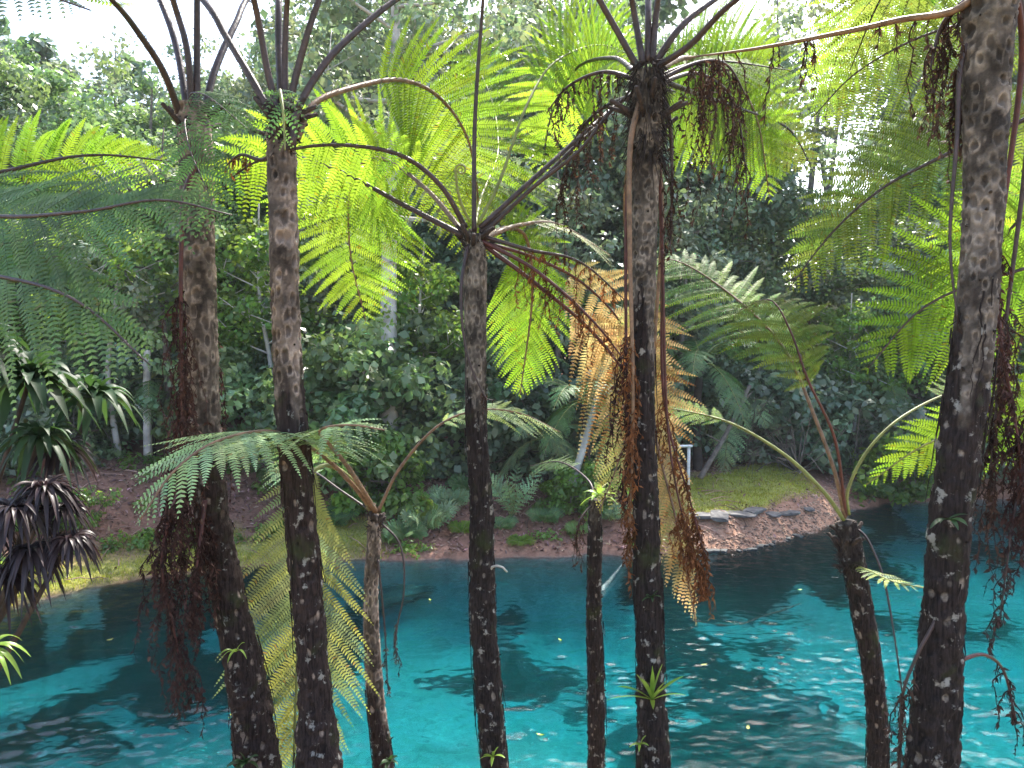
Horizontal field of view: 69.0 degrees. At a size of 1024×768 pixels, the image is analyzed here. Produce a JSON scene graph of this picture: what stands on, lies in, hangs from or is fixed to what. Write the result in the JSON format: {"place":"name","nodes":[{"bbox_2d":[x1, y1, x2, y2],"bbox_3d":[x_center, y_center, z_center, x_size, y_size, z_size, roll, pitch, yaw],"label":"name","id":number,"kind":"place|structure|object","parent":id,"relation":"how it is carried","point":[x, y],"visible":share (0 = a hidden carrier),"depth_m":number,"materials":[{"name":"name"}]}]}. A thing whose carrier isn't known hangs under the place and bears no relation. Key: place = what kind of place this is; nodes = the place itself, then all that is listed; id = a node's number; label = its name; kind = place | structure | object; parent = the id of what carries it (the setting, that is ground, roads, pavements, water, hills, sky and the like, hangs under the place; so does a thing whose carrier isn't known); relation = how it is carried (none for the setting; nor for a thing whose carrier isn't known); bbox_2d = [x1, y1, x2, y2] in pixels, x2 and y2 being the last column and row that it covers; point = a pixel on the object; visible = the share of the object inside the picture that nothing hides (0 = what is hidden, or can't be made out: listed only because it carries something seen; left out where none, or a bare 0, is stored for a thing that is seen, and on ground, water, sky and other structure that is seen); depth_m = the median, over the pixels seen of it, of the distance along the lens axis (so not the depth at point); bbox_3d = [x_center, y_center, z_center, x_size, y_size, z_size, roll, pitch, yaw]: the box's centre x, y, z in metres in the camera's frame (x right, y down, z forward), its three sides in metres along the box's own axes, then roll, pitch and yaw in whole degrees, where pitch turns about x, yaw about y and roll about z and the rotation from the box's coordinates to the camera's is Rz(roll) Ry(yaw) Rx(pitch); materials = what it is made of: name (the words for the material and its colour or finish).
{"place":"outdoors","nodes":[
{"label":"outdoors","id":0,"kind":"place"},
{"bbox_2d":[0,0,958,331],"label":"sky","id":1,"kind":"structure","parent":0,"point":[85,26],"materials":[{"name":"white"}]},
{"bbox_2d":[0,357,1015,607],"bbox_3d":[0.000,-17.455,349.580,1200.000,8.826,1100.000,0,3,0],"label":"ground","id":2,"kind":"structure","parent":0,"point":[442,535],"depth_m":18.37,"materials":[{"name":"soil"}]},
{"bbox_2d":[0,634,30,684],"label":"bird nest plant","id":3,"kind":"object","parent":2,"relation":"on","point":[7,654],"visible":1,"depth_m":3.49,"materials":[{"name":"plant"}]},
{"bbox_2d":[0,90,84,350],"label":"forest tree","id":4,"kind":"object","parent":2,"relation":"on","point":[20,120],"visible":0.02,"depth_m":24.92,"materials":[{"name":"green plant"}]},
{"bbox_2d":[0,418,102,670],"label":"cordyline","id":5,"kind":"object","parent":2,"relation":"on","point":[22,560],"visible":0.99,"depth_m":3.98,"materials":[{"name":"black plant"}]},
{"bbox_2d":[0,353,107,476],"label":"leafy shrub","id":6,"kind":"object","parent":2,"relation":"on","point":[28,411],"visible":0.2,"depth_m":18.65,"materials":[{"name":"green plant"}]},
{"bbox_2d":[1,335,142,472],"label":"leafy shrub","id":7,"kind":"object","parent":2,"relation":"on","point":[107,451],"visible":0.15,"depth_m":20.81,"materials":[{"name":"green plant"}]},
{"bbox_2d":[0,322,145,608],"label":"dracaena","id":8,"kind":"object","parent":2,"relation":"on","point":[34,389],"visible":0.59,"depth_m":4.38,"materials":[{"name":"green plant"}]},
{"bbox_2d":[0,39,168,374],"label":"forest tree","id":9,"kind":"object","parent":2,"relation":"on","point":[55,79],"visible":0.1,"depth_m":28.37,"materials":[{"name":"green plant"}]},
{"bbox_2d":[51,485,122,532],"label":"leafy shrub","id":10,"kind":"object","parent":2,"relation":"on","point":[87,497],"visible":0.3,"depth_m":16.71,"materials":[{"name":"green plant"}]},
{"bbox_2d":[0,164,183,396],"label":"forest tree","id":11,"kind":"object","parent":2,"relation":"on","point":[21,331],"visible":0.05,"depth_m":24.95,"materials":[{"name":"green plant"}]},
{"bbox_2d":[16,25,184,164],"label":"forest tree","id":12,"kind":"object","parent":2,"relation":"on","point":[113,86],"visible":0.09,"depth_m":34.37,"materials":[{"name":"green plant"}]},
{"bbox_2d":[21,207,183,458],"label":"sapling","id":13,"kind":"object","parent":2,"relation":"on","point":[133,252],"visible":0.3,"depth_m":20.13,"materials":[{"name":"green plant"}]},
{"bbox_2d":[35,332,186,450],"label":"leafy shrub","id":14,"kind":"object","parent":2,"relation":"on","point":[156,353],"visible":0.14,"depth_m":21.59,"materials":[{"name":"green plant"}]},
{"bbox_2d":[0,0,238,433],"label":"tree fern","id":15,"kind":"object","parent":2,"relation":"on","point":[43,195],"visible":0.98,"depth_m":3.04,"materials":[{"name":"green plant"}]},
{"bbox_2d":[87,360,177,456],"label":"forest fern","id":16,"kind":"object","parent":2,"relation":"on","point":[153,389],"visible":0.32,"depth_m":20.43,"materials":[{"name":"green plant"}]},
{"bbox_2d":[56,127,228,452],"bbox_3d":[-10.326,-2.432,21.232,4.432,9.614,5.398,-2,4,-25],"label":"sapling","id":17,"kind":"object","parent":2,"relation":"on","point":[143,311],"visible":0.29,"depth_m":20.43,"materials":[{"name":"green plant"}]},
{"bbox_2d":[135,350,152,455],"bbox_3d":[-10.157,0.536,20.540,0.417,2.947,0.242,-2,4,-24],"label":"slim trunk","id":18,"kind":"object","parent":2,"relation":"on","point":[147,441],"visible":0.53,"depth_m":20.51,"materials":[{"name":"grey plant"}]},
{"bbox_2d":[0,71,324,419],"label":"forest tree","id":19,"kind":"object","parent":2,"relation":"on","point":[92,120],"visible":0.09,"depth_m":26.24,"materials":[{"name":"green plant"}]},
{"bbox_2d":[0,137,341,417],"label":"forest tree","id":20,"kind":"object","parent":2,"relation":"on","point":[174,244],"visible":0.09,"depth_m":25.23,"materials":[{"name":"green plant"}]},
{"bbox_2d":[87,0,281,767],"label":"tree fern","id":21,"kind":"object","parent":2,"relation":"on","point":[216,562],"visible":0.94,"depth_m":4.10,"materials":[{"name":"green plant"}]},
{"bbox_2d":[226,752,257,767],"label":"seedling","id":22,"kind":"object","parent":21,"relation":"attached to","point":[240,763],"visible":1,"depth_m":4.11,"materials":[{"name":"green plant"}]},
{"bbox_2d":[137,327,310,463],"bbox_3d":[-8.035,0.438,21.297,4.750,4.250,5.120,-2,4,-25],"label":"leafy shrub","id":23,"kind":"object","parent":2,"relation":"on","point":[236,368],"visible":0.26,"depth_m":20.21,"materials":[{"name":"green plant"}]},
{"bbox_2d":[166,203,338,463],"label":"sapling","id":24,"kind":"object","parent":2,"relation":"on","point":[251,254],"visible":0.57,"depth_m":20.83,"materials":[{"name":"green plant"}]},
{"bbox_2d":[122,25,386,341],"bbox_3d":[-10.416,-6.687,30.787,12.240,15.342,10.377,-2,4,-29],"label":"forest tree","id":25,"kind":"object","parent":2,"relation":"on","point":[223,84],"visible":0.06,"depth_m":28.04,"materials":[{"name":"green plant"}]},
{"bbox_2d":[136,49,455,412],"bbox_3d":[-7.792,-5.415,29.527,12.612,13.537,14.060,-1,4,-22],"label":"forest tree","id":26,"kind":"object","parent":2,"relation":"on","point":[226,155],"visible":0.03,"depth_m":25.19,"materials":[{"name":"green plant"}]},
{"bbox_2d":[222,180,415,426],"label":"sapling","id":27,"kind":"object","parent":2,"relation":"on","point":[319,298],"visible":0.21,"depth_m":21.99,"materials":[{"name":"green plant"}]},
{"bbox_2d":[219,311,452,494],"bbox_3d":[-4.551,0.624,20.053,6.284,5.216,5.830,0,3,8],"label":"leafy shrub","id":28,"kind":"object","parent":2,"relation":"on","point":[326,368],"visible":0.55,"depth_m":18.90,"materials":[{"name":"green plant"}]},
{"bbox_2d":[317,506,360,526],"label":"ground fern","id":29,"kind":"object","parent":2,"relation":"on","point":[339,518],"visible":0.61,"depth_m":17.98,"materials":[{"name":"plant"}]},
{"bbox_2d":[131,401,559,767],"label":"tree fern","id":30,"kind":"object","parent":2,"relation":"on","point":[380,738],"visible":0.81,"depth_m":4.52,"materials":[{"name":"green plant"}]},
{"bbox_2d":[212,0,521,392],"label":"forest tree","id":31,"kind":"object","parent":2,"relation":"on","point":[359,15],"visible":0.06,"depth_m":27.84,"materials":[{"name":"green plant"}]},
{"bbox_2d":[312,420,437,520],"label":"leafy shrub","id":32,"kind":"object","parent":2,"relation":"on","point":[396,498],"visible":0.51,"depth_m":18.37,"materials":[{"name":"green plant"}]},
{"bbox_2d":[200,0,565,767],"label":"tree fern","id":33,"kind":"object","parent":2,"relation":"on","point":[316,734],"visible":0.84,"depth_m":3.81,"materials":[{"name":"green plant"}]},
{"bbox_2d":[253,0,550,485],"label":"pale tree","id":34,"kind":"object","parent":2,"relation":"on","point":[403,11],"visible":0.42,"depth_m":19.45,"materials":[{"name":"green plant"}]},
{"bbox_2d":[275,296,529,486],"bbox_3d":[-2.991,0.182,21.449,6.478,5.795,6.982,3,4,41],"label":"leafy shrub","id":35,"kind":"object","parent":2,"relation":"on","point":[424,337],"visible":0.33,"depth_m":19.94,"materials":[{"name":"green plant"}]},
{"bbox_2d":[381,516,428,542],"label":"ground fern","id":36,"kind":"object","parent":2,"relation":"on","point":[397,527],"visible":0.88,"depth_m":17.54,"materials":[{"name":"plant"}]},
{"bbox_2d":[1,441,808,574],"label":"ground cover","id":37,"kind":"object","parent":2,"relation":"on","point":[143,540],"visible":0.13,"depth_m":17.75,"materials":[{"name":"green plant"}]},
{"bbox_2d":[11,461,820,605],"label":"grass","id":38,"kind":"structure","parent":2,"relation":"on","point":[747,492],"depth_m":19.61,"materials":[{"name":"plant"}]},
{"bbox_2d":[349,243,491,372],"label":"sapling","id":39,"kind":"object","parent":2,"relation":"on","point":[435,296],"visible":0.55,"depth_m":20.99,"materials":[{"name":"green plant"}]},
{"bbox_2d":[398,500,461,529],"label":"ground fern","id":40,"kind":"object","parent":2,"relation":"on","point":[440,515],"visible":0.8,"depth_m":17.93,"materials":[{"name":"plant"}]},
{"bbox_2d":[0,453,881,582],"bbox_3d":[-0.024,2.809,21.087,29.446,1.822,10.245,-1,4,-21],"label":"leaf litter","id":41,"kind":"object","parent":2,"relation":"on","point":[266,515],"visible":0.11,"depth_m":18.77,"materials":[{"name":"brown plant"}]},
{"bbox_2d":[335,0,549,409],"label":"forest tree","id":42,"kind":"object","parent":2,"relation":"on","point":[542,15],"visible":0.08,"depth_m":28.82,"materials":[{"name":"green plant"}]},
{"bbox_2d":[348,346,544,479],"bbox_3d":[-1.571,0.961,21.811,5.799,4.142,5.920,2,4,28],"label":"leafy shrub","id":43,"kind":"object","parent":2,"relation":"on","point":[496,429],"visible":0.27,"depth_m":20.37,"materials":[{"name":"green plant"}]},
{"bbox_2d":[426,484,469,505],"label":"ground fern","id":44,"kind":"object","parent":2,"relation":"on","point":[440,494],"visible":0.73,"depth_m":18.96,"materials":[{"name":"plant"}]},
{"bbox_2d":[447,519,469,533],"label":"ground fern","id":45,"kind":"object","parent":2,"relation":"on","point":[456,526],"visible":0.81,"depth_m":17.82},
{"bbox_2d":[445,472,497,492],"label":"ground fern","id":46,"kind":"object","parent":2,"relation":"on","point":[460,481],"visible":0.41,"depth_m":19.76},
{"bbox_2d":[325,75,674,384],"bbox_3d":[-1.333,-4.978,30.511,14.546,13.368,13.975,-1,3,-11],"label":"forest tree","id":47,"kind":"object","parent":2,"relation":"on","point":[435,247],"visible":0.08,"depth_m":26.36,"materials":[{"name":"green plant"}]},
{"bbox_2d":[199,0,806,767],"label":"tree fern","id":48,"kind":"object","parent":2,"relation":"on","point":[485,660],"visible":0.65,"depth_m":4.61,"materials":[{"name":"green plant"}]},
{"bbox_2d":[494,514,518,529],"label":"ground fern","id":49,"kind":"object","parent":2,"relation":"on","point":[503,523],"visible":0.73,"depth_m":18.16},
{"bbox_2d":[344,0,672,374],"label":"forest tree","id":50,"kind":"object","parent":2,"relation":"on","point":[587,234],"visible":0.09,"depth_m":29.58,"materials":[{"name":"green plant"}]},
{"bbox_2d":[0,0,1017,380],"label":"wood","id":51,"kind":"object","parent":2,"relation":"on","point":[44,50],"visible":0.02,"depth_m":41.40,"materials":[{"name":"green plant"}]},
{"bbox_2d":[448,349,575,456],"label":"forest fern","id":52,"kind":"object","parent":2,"relation":"on","point":[462,366],"visible":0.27,"depth_m":21.05,"materials":[{"name":"green plant"}]},
{"bbox_2d":[490,461,545,517],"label":"ground fern","id":53,"kind":"object","parent":2,"relation":"on","point":[510,497],"visible":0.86,"depth_m":18.72,"materials":[{"name":"plant"}]},
{"bbox_2d":[505,533,535,545],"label":"ground fern","id":54,"kind":"object","parent":2,"relation":"on","point":[515,539],"visible":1,"depth_m":17.47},
{"bbox_2d":[451,355,609,480],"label":"leafy shrub","id":55,"kind":"object","parent":2,"relation":"on","point":[534,396],"visible":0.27,"depth_m":20.71,"materials":[{"name":"green plant"}]},
{"bbox_2d":[525,504,564,523],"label":"ground fern","id":56,"kind":"object","parent":2,"relation":"on","point":[544,515],"visible":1,"depth_m":18.35,"materials":[{"name":"plant"}]},
{"bbox_2d":[498,416,602,485],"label":"forest fern","id":57,"kind":"object","parent":2,"relation":"on","point":[523,447],"visible":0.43,"depth_m":19.90,"materials":[{"name":"green plant"}]},
{"bbox_2d":[491,161,623,375],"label":"sapling","id":58,"kind":"object","parent":2,"relation":"on","point":[585,212],"visible":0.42,"depth_m":22.21,"materials":[{"name":"green plant"}]},
{"bbox_2d":[512,377,622,491],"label":"forest fern","id":59,"kind":"object","parent":2,"relation":"on","point":[564,386],"visible":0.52,"depth_m":18.97,"materials":[{"name":"green plant"}]},
{"bbox_2d":[528,454,621,520],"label":"leafy shrub","id":60,"kind":"object","parent":2,"relation":"on","point":[587,471],"visible":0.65,"depth_m":18.75,"materials":[{"name":"green plant"}]},
{"bbox_2d":[530,454,632,767],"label":"tree fern","id":61,"kind":"object","parent":2,"relation":"on","point":[596,713],"visible":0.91,"depth_m":5.68,"materials":[{"name":"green plant"}]},
{"bbox_2d":[569,389,601,482],"bbox_3d":[1.929,1.321,19.335,1.085,2.614,0.296,-2,4,-28],"label":"leaning trunk","id":62,"kind":"object","parent":2,"relation":"on","point":[581,452],"visible":0.59,"depth_m":19.28,"materials":[{"name":"grey plant"}]},
{"bbox_2d":[521,357,704,480],"bbox_3d":[2.625,0.879,21.971,5.683,3.976,5.567,-3,5,-42],"label":"leafy shrub","id":63,"kind":"object","parent":2,"relation":"on","point":[575,436],"visible":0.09,"depth_m":20.92,"materials":[{"name":"green plant"}]},
{"bbox_2d":[401,24,824,379],"bbox_3d":[4.016,-5.850,30.331,15.881,15.190,16.529,1,4,18],"label":"forest tree","id":64,"kind":"object","parent":2,"relation":"on","point":[491,272],"visible":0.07,"depth_m":26.84,"materials":[{"name":"green plant"}]},
{"bbox_2d":[602,502,632,521],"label":"ground fern","id":65,"kind":"object","parent":2,"relation":"on","point":[613,514],"visible":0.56,"depth_m":18.59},
{"bbox_2d":[536,289,720,437],"bbox_3d":[3.709,-0.176,23.868,5.846,5.556,5.736,-1,4,-22],"label":"forest fern","id":66,"kind":"object","parent":2,"relation":"on","point":[619,304],"visible":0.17,"depth_m":23.27,"materials":[{"name":"green plant"}]},
{"bbox_2d":[501,0,821,767],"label":"tree fern","id":67,"kind":"object","parent":2,"relation":"on","point":[648,111],"visible":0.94,"depth_m":4.09,"materials":[{"name":"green plant"}]},
{"bbox_2d":[608,665,683,708],"bbox_3d":[0.703,1.599,3.917,0.418,0.212,0.196,0,3,0],"label":"bromeliad","id":68,"kind":"object","parent":67,"relation":"attached to","point":[651,689],"visible":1,"depth_m":3.97,"materials":[{"name":"green plant"}]},
{"bbox_2d":[532,0,828,361],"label":"forest tree","id":69,"kind":"object","parent":2,"relation":"on","point":[708,199],"visible":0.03,"depth_m":28.00,"materials":[{"name":"green plant"}]},
{"bbox_2d":[605,172,775,455],"bbox_3d":[5.543,-2.090,24.904,5.398,9.614,4.432,-2,4,-34],"label":"sapling","id":70,"kind":"object","parent":2,"relation":"on","point":[687,239],"visible":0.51,"depth_m":24.29,"materials":[{"name":"green plant"}]},
{"bbox_2d":[657,339,774,470],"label":"forest fern","id":71,"kind":"object","parent":2,"relation":"on","point":[696,354],"visible":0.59,"depth_m":22.16,"materials":[{"name":"green plant"}]},
{"bbox_2d":[710,509,728,521],"bbox_3d":[5.176,3.280,18.590,0.437,0.144,0.866,1,4,15],"label":"rock","id":72,"kind":"object","parent":2,"relation":"on","point":[719,515],"visible":0.98,"depth_m":18.30,"materials":[{"name":"stone"}]},
{"bbox_2d":[494,68,945,403],"bbox_3d":[6.773,-5.298,30.579,15.881,15.190,16.529,-1,4,-19],"label":"forest tree","id":73,"kind":"object","parent":2,"relation":"on","point":[790,211],"visible":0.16,"depth_m":27.17,"materials":[{"name":"green plant"}]},
{"bbox_2d":[670,353,771,466],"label":"leafy shrub","id":74,"kind":"object","parent":2,"relation":"on","point":[708,382],"visible":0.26,"depth_m":23.55,"materials":[{"name":"green plant"}]},
{"bbox_2d":[697,384,752,479],"bbox_3d":[6.295,1.395,21.863,1.848,2.760,0.222,-1,4,-18],"label":"leaning trunk","id":75,"kind":"object","parent":2,"relation":"on","point":[706,467],"visible":0.86,"depth_m":21.80,"materials":[{"name":"grey plant"}]},
{"bbox_2d":[676,391,781,473],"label":"forest fern","id":76,"kind":"object","parent":2,"relation":"on","point":[735,439],"visible":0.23,"depth_m":23.10,"materials":[{"name":"green plant"}]},
{"bbox_2d":[592,164,871,436],"bbox_3d":[8.290,-3.285,30.193,11.382,10.959,10.210,3,4,37],"label":"forest tree","id":77,"kind":"object","parent":2,"relation":"on","point":[759,275],"visible":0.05,"depth_m":28.46,"materials":[{"name":"green plant"}]},
{"bbox_2d":[659,482,851,553],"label":"gravel","id":78,"kind":"structure","parent":2,"relation":"on","point":[738,534],"depth_m":19.01,"materials":[{"name":"gravel"}]},
{"bbox_2d":[708,383,802,472],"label":"bare shrub","id":79,"kind":"object","parent":2,"relation":"on","point":[749,440],"visible":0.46,"depth_m":23.37,"materials":[{"name":"green plant"}]},
{"bbox_2d":[667,351,857,474],"bbox_3d":[8.806,0.927,25.561,6.156,4.308,6.031,-1,3,-11],"label":"leafy shrub","id":80,"kind":"object","parent":2,"relation":"on","point":[758,388],"visible":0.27,"depth_m":23.89,"materials":[{"name":"green plant"}]},
{"bbox_2d":[704,382,853,482],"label":"bare shrub","id":81,"kind":"object","parent":2,"relation":"on","point":[784,449],"visible":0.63,"depth_m":23.55,"materials":[{"name":"green plant"}]},
{"bbox_2d":[681,0,904,369],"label":"forest tree","id":82,"kind":"object","parent":2,"relation":"on","point":[786,21],"visible":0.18,"depth_m":28.84,"materials":[{"name":"green plant"}]},
{"bbox_2d":[654,251,1023,767],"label":"tree fern","id":83,"kind":"object","parent":2,"relation":"on","point":[848,539],"visible":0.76,"depth_m":5.07,"materials":[{"name":"green plant"}]},
{"bbox_2d":[744,357,933,474],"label":"leafy shrub","id":84,"kind":"object","parent":2,"relation":"on","point":[844,399],"visible":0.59,"depth_m":23.76,"materials":[{"name":"green plant"}]},
{"bbox_2d":[803,398,886,484],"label":"bare shrub","id":85,"kind":"object","parent":2,"relation":"on","point":[856,443],"visible":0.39,"depth_m":24.12,"materials":[{"name":"green plant"}]},
{"bbox_2d":[792,293,908,444],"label":"sapling","id":86,"kind":"object","parent":2,"relation":"on","point":[844,328],"visible":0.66,"depth_m":25.06,"materials":[{"name":"green plant"}]},
{"bbox_2d":[684,0,1023,767],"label":"tree fern","id":87,"kind":"object","parent":2,"relation":"on","point":[980,104],"visible":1,"depth_m":2.99,"materials":[{"name":"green plant"}]},
{"bbox_2d":[929,513,967,529],"bbox_3d":[1.711,0.540,2.899,0.153,0.058,0.088,0,3,0],"label":"sprout","id":88,"kind":"object","parent":87,"relation":"attached to","point":[951,519],"visible":1,"depth_m":2.92,"materials":[{"name":"green plant"}]},
{"bbox_2d":[851,480,893,496],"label":"ground fern","id":89,"kind":"object","parent":2,"relation":"on","point":[869,493],"visible":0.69,"depth_m":22.35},
{"bbox_2d":[822,350,944,454],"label":"forest fern","id":90,"kind":"object","parent":2,"relation":"on","point":[893,394],"visible":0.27,"depth_m":24.84,"materials":[{"name":"green plant"}]},
{"bbox_2d":[813,196,956,402],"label":"sapling","id":91,"kind":"object","parent":2,"relation":"on","point":[843,298],"visible":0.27,"depth_m":26.06,"materials":[{"name":"green plant"}]},
{"bbox_2d":[759,137,1023,417],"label":"forest tree","id":92,"kind":"object","parent":2,"relation":"on","point":[936,203],"visible":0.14,"depth_m":27.80,"materials":[{"name":"green plant"}]},
{"bbox_2d":[846,427,937,507],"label":"leafy shrub","id":93,"kind":"object","parent":2,"relation":"on","point":[915,488],"visible":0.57,"depth_m":22.33,"materials":[{"name":"green plant"}]},
{"bbox_2d":[793,325,1004,458],"bbox_3d":[13.743,0.299,27.194,6.516,5.409,6.046,-1,3,-11],"label":"leafy shrub","id":94,"kind":"object","parent":2,"relation":"on","point":[874,388],"visible":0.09,"depth_m":25.87,"materials":[{"name":"green plant"}]},
{"bbox_2d":[781,0,1023,486],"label":"tree fern","id":95,"kind":"object","parent":2,"relation":"on","point":[916,330],"visible":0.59,"depth_m":4.73,"materials":[{"name":"green plant"}]},
{"bbox_2d":[793,6,1023,364],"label":"forest tree","id":96,"kind":"object","parent":2,"relation":"on","point":[861,139],"visible":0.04,"depth_m":33.12,"materials":[{"name":"green plant"}]},
{"bbox_2d":[812,191,1023,422],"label":"forest tree","id":97,"kind":"object","parent":2,"relation":"on","point":[939,381],"visible":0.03,"depth_m":25.57,"materials":[{"name":"green plant"}]},
{"bbox_2d":[816,57,1022,361],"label":"forest tree","id":98,"kind":"object","parent":2,"relation":"on","point":[906,105],"visible":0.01,"depth_m":31.87,"materials":[{"name":"green plant"}]},
{"bbox_2d":[870,358,1023,488],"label":"leafy shrub","id":99,"kind":"object","parent":2,"relation":"on","point":[937,413],"visible":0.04,"depth_m":24.40,"materials":[{"name":"green plant"}]},
{"bbox_2d":[886,158,1023,378],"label":"forest tree","id":100,"kind":"object","parent":2,"relation":"on","point":[946,246],"visible":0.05,"depth_m":25.86,"materials":[{"name":"green plant"}]},
{"bbox_2d":[925,29,1023,318],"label":"forest tree","id":101,"kind":"object","parent":2,"relation":"on","point":[941,129],"depth_m":27.95,"materials":[{"name":"green plant"}]},
{"bbox_2d":[0,499,1023,767],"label":"water","id":102,"kind":"structure","parent":0,"point":[778,653],"depth_m":11.43,"materials":[{"name":"liquid"}]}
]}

